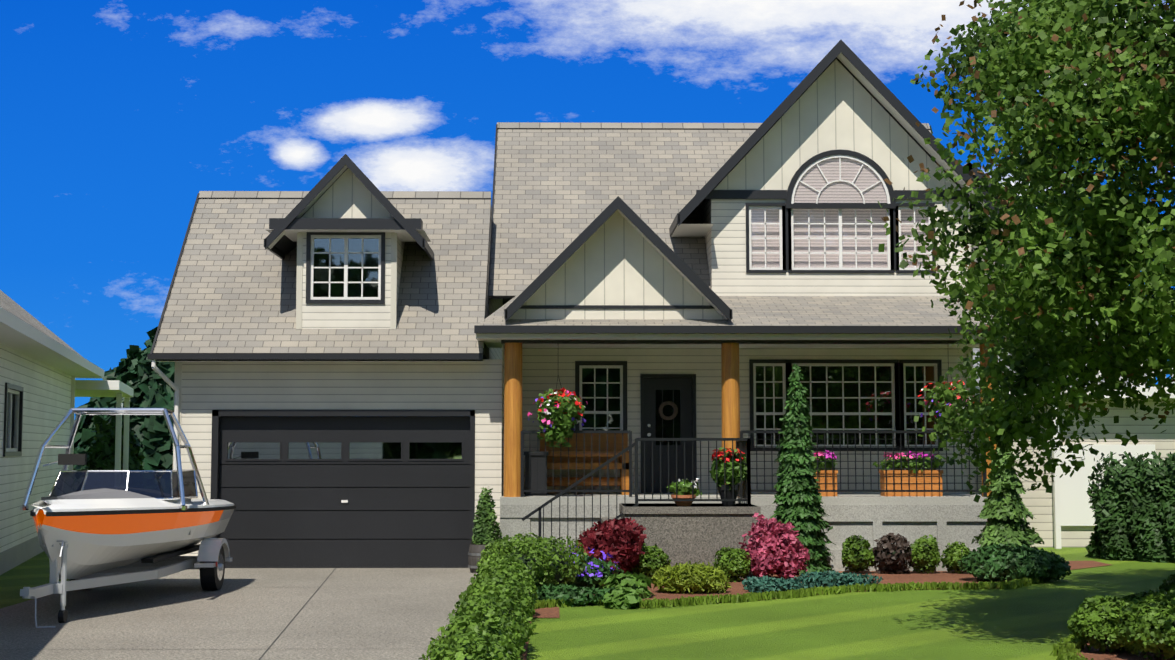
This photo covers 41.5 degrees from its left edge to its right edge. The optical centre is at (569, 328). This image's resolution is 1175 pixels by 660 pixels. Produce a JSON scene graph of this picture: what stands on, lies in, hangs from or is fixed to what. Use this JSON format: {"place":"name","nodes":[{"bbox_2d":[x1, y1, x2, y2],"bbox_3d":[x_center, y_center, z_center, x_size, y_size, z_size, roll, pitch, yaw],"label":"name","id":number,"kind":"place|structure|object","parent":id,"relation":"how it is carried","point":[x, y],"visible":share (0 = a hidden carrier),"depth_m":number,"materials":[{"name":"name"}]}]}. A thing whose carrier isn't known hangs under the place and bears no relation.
{"place":"outdoors","nodes":[
{"label":"outdoors","id":0,"kind":"place"},
{"bbox_2d":[0,547,1174,659],"bbox_3d":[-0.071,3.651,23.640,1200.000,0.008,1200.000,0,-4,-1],"label":"ground","id":1,"kind":"structure","parent":0,"point":[321,613],"depth_m":16.55,"materials":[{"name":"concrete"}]},
{"bbox_2d":[0,290,133,574],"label":"neighboring house","id":2,"kind":"structure","parent":1,"relation":"on","point":[42,367],"depth_m":25.47,"materials":[{"name":"white"}]},
{"bbox_2d":[73,326,174,469],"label":"conifers","id":3,"kind":"object","parent":1,"relation":"on","point":[150,444],"visible":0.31,"depth_m":46.37,"materials":[{"name":"green plant"}]},
{"bbox_2d":[20,403,235,627],"bbox_3d":[-4.361,2.235,20.691,3.838,2.380,9.800,-3,-5,33],"label":"boat on trailer","id":4,"kind":"object","parent":1,"relation":"on","point":[97,528],"visible":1,"depth_m":18.22,"materials":[{"name":"white plastic"}]},
{"bbox_2d":[418,532,587,659],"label":"driveway hedge","id":5,"kind":"object","parent":1,"relation":"on","point":[507,638],"visible":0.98,"depth_m":13.88,"materials":[{"name":"green plant"}]},
{"bbox_2d":[147,40,1008,578],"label":"house","id":6,"kind":"structure","parent":1,"relation":"on","point":[367,370],"depth_m":24.22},
{"bbox_2d":[521,430,996,548],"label":"railings","id":7,"kind":"object","parent":6,"relation":"attached to","point":[743,446],"visible":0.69,"depth_m":23.30,"materials":[{"name":"grey metal"}]},
{"bbox_2d":[544,546,623,589],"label":"purple flowers","id":8,"kind":"object","parent":1,"relation":"on","point":[594,573],"visible":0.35,"depth_m":19.68,"materials":[{"name":"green plant"}]},
{"bbox_2d":[576,517,646,573],"bbox_3d":[0.556,3.054,21.284,1.099,0.965,1.201,-3,-5,35],"label":"japanese maple","id":9,"kind":"object","parent":1,"relation":"on","point":[626,551],"visible":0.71,"depth_m":21.05,"materials":[{"name":"red plant"}]},
{"bbox_2d":[599,571,655,609],"bbox_3d":[0.725,3.161,18.488,0.726,0.439,1.722,0,-4,-1],"label":"hosta","id":10,"kind":"object","parent":1,"relation":"on","point":[632,590],"visible":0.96,"depth_m":18.82,"materials":[{"name":"green plant"}]},
{"bbox_2d":[92,376,1174,659],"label":"plants","id":11,"kind":"object","parent":1,"relation":"on","point":[558,576],"visible":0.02,"depth_m":21.15,"materials":[{"name":"green plant"}]},
{"bbox_2d":[651,561,731,593],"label":"golden grass","id":12,"kind":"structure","parent":1,"relation":"on","point":[713,580],"depth_m":19.52,"materials":[{"name":"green plant"}]},
{"bbox_2d":[468,362,952,572],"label":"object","id":13,"kind":"object","parent":1,"relation":"on","point":[474,553],"visible":0.52,"depth_m":23.96,"materials":[{"name":"brown wood"}]},
{"bbox_2d":[471,486,502,544],"bbox_3d":[-1.226,2.754,22.960,0.504,0.921,0.464,0,-4,-1],"label":"small conical shrub","id":14,"kind":"object","parent":13,"relation":"on","point":[485,533],"visible":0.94,"depth_m":22.87,"materials":[{"name":"green plant"}]},
{"bbox_2d":[527,380,973,496],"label":"potted flowers","id":15,"kind":"object","parent":13,"relation":"on","point":[560,405],"visible":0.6,"depth_m":23.18,"materials":[{"name":"green plant"}]},
{"bbox_2d":[738,512,809,578],"bbox_3d":[2.849,3.053,21.430,0.970,1.025,0.804,0,-4,-1],"label":"barberry","id":16,"kind":"object","parent":1,"relation":"on","point":[766,557],"visible":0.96,"depth_m":21.21,"materials":[{"name":"pink plant"}]},
{"bbox_2d":[532,542,1071,606],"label":"low shrubs","id":17,"kind":"object","parent":1,"relation":"on","point":[977,565],"visible":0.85,"depth_m":21.04,"materials":[{"name":"green plant"}]},
{"bbox_2d":[770,363,835,574],"bbox_3d":[3.356,2.048,22.743,1.099,3.097,1.021,0,-4,-1],"label":"conical evergreen tree","id":18,"kind":"object","parent":1,"relation":"on","point":[805,502],"visible":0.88,"depth_m":22.60,"materials":[{"name":"green plant"}]},
{"bbox_2d":[528,571,1092,659],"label":"lawn edge tufts","id":19,"kind":"object","parent":1,"relation":"on","point":[1071,646],"visible":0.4,"depth_m":18.86,"materials":[{"name":"green plant"}]},
{"bbox_2d":[741,570,883,592],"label":"ground cover plants","id":20,"kind":"object","parent":1,"relation":"on","point":[769,584],"visible":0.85,"depth_m":19.92,"materials":[{"name":"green plant"}]},
{"bbox_2d":[871,533,915,573],"bbox_3d":[4.743,3.316,22.673,0.674,0.668,0.650,0,-4,-1],"label":"weigela","id":21,"kind":"object","parent":1,"relation":"on","point":[886,542],"visible":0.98,"depth_m":22.52,"materials":[{"name":"brown plant"}]},
{"bbox_2d":[631,534,1174,659],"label":"round shrubs","id":22,"kind":"object","parent":1,"relation":"on","point":[1128,629],"visible":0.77,"depth_m":13.91,"materials":[{"name":"green plant"}]},
{"bbox_2d":[971,447,1043,553],"bbox_3d":[6.328,2.522,22.382,1.258,1.996,1.182,0,-4,-1],"label":"fir","id":23,"kind":"object","parent":1,"relation":"on","point":[1022,532],"visible":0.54,"depth_m":22.21,"materials":[{"name":"green plant"}]},
{"bbox_2d":[964,163,1174,548],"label":"neighboring house","id":24,"kind":"structure","parent":1,"relation":"on","point":[1062,513],"depth_m":28.79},
{"bbox_2d":[1050,0,1174,138],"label":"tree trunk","id":25,"kind":"object","parent":1,"relation":"on","point":[1098,79],"depth_m":14.16,"materials":[{"name":"brown plant"}]},
{"bbox_2d":[866,0,1174,504],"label":"tree","id":26,"kind":"object","parent":25,"relation":"attached to","point":[1048,289],"visible":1,"depth_m":13.81,"materials":[{"name":"green plant"}]},
{"bbox_2d":[1085,451,1174,562],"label":"cedar hedge","id":27,"kind":"object","parent":1,"relation":"on","point":[1140,512],"visible":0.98,"depth_m":25.30,"materials":[{"name":"green plant"}]},
{"bbox_2d":[0,0,1174,419],"label":"sky","id":28,"kind":"structure","parent":0,"point":[115,115],"materials":[{"name":"blue"}]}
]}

